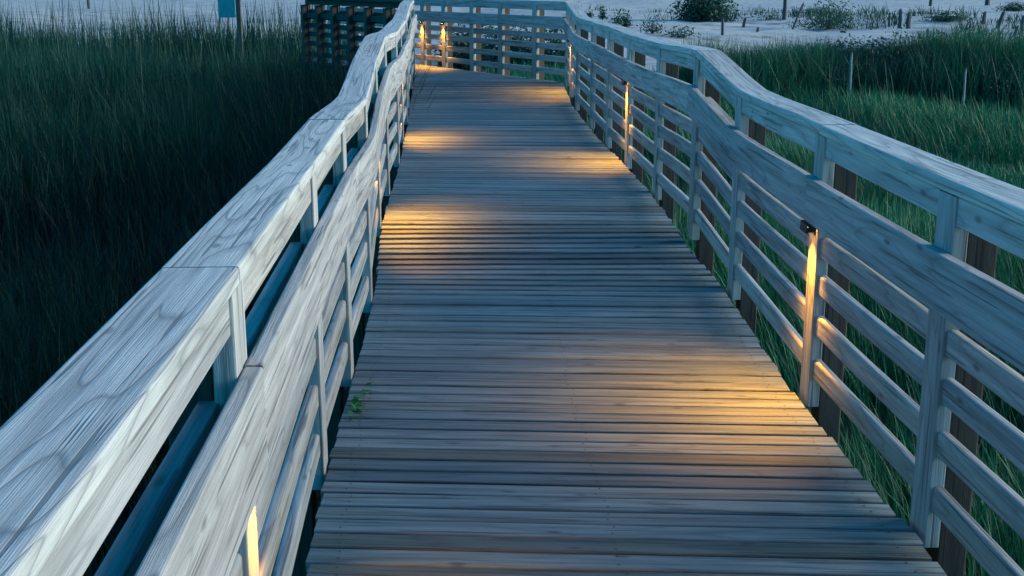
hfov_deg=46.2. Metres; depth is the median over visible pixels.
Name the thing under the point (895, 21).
dune tufts
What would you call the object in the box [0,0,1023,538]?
ground
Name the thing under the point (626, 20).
beach plant
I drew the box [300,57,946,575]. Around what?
boardwalk deck
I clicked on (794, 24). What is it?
wooden stake
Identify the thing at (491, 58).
shrub
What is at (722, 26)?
wooden stake
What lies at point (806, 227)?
deck lamp
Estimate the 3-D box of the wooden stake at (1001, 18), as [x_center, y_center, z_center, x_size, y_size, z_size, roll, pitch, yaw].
[21.811,-11.946,53.612,0.394,0.916,0.166,0,14,0]
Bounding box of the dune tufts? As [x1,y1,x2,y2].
[589,3,1023,45]
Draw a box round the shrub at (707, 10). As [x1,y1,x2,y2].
[667,0,741,21]
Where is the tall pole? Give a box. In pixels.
[782,0,786,19]
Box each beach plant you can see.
[584,10,593,17]
[598,4,607,19]
[608,9,625,23]
[620,9,632,26]
[636,15,666,33]
[662,25,701,37]
[749,9,788,19]
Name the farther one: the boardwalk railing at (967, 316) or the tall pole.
the tall pole
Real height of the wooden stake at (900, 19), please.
0.969 m
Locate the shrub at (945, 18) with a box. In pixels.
[918,9,975,22]
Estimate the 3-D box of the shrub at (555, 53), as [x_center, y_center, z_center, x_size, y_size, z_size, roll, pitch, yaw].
[1.061,-6.621,32.979,1.932,1.536,2.058,-9,17,-31]
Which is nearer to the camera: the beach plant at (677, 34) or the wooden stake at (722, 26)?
the beach plant at (677, 34)
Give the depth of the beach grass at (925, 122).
10.62 m
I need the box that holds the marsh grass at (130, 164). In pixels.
[0,0,445,575]
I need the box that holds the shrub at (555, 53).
[511,28,564,68]
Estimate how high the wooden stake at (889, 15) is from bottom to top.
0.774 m
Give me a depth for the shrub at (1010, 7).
124.91 m
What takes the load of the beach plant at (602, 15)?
on the ground at (638, 12)
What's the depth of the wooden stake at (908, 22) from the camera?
52.30 m
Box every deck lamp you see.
[621,80,627,85]
[800,220,815,234]
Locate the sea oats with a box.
[0,0,328,74]
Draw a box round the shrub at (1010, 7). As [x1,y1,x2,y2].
[992,1,1023,11]
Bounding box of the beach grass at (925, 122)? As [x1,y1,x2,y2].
[469,60,1023,575]
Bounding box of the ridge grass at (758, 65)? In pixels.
[665,20,1023,115]
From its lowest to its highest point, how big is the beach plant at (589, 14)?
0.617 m
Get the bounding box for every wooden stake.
[721,18,723,34]
[792,2,803,29]
[848,52,852,93]
[888,12,890,26]
[897,8,901,27]
[906,12,910,28]
[962,68,966,110]
[981,11,985,23]
[997,10,1004,28]
[1019,15,1023,33]
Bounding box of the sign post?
[218,0,243,69]
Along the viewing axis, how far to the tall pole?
61.05 m
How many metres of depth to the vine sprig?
4.70 m
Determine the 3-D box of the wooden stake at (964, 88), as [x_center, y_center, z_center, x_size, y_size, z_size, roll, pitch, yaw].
[8.400,-3.561,22.311,0.055,1.063,0.045,0,14,0]
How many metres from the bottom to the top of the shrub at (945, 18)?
0.645 m
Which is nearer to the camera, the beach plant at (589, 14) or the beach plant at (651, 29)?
the beach plant at (651, 29)
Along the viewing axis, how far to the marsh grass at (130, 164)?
13.28 m
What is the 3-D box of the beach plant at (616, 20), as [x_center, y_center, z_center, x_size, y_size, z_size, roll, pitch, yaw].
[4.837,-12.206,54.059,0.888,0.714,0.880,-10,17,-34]
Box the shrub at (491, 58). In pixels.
[469,14,531,71]
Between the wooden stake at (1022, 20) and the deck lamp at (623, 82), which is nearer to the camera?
the deck lamp at (623, 82)
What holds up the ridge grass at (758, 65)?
on the ground at (638, 12)
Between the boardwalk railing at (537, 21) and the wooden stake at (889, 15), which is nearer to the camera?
the boardwalk railing at (537, 21)
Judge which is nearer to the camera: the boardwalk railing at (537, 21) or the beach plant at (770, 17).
the boardwalk railing at (537, 21)
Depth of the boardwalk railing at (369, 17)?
19.75 m
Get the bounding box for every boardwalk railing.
[0,0,416,575]
[300,0,403,77]
[326,0,573,79]
[563,2,1023,575]
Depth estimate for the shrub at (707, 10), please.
61.47 m
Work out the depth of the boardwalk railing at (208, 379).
2.30 m
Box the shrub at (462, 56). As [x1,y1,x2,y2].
[431,23,495,70]
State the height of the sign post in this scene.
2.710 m
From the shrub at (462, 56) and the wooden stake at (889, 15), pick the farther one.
the wooden stake at (889, 15)
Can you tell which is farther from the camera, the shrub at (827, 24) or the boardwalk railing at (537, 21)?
the shrub at (827, 24)
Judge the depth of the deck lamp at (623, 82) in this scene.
10.04 m
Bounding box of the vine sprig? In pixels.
[345,382,372,419]
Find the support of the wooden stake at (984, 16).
on the ground at (638, 12)
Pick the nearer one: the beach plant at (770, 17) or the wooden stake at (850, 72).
the wooden stake at (850, 72)
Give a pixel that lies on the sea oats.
(197, 47)
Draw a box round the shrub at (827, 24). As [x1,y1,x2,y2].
[776,0,880,29]

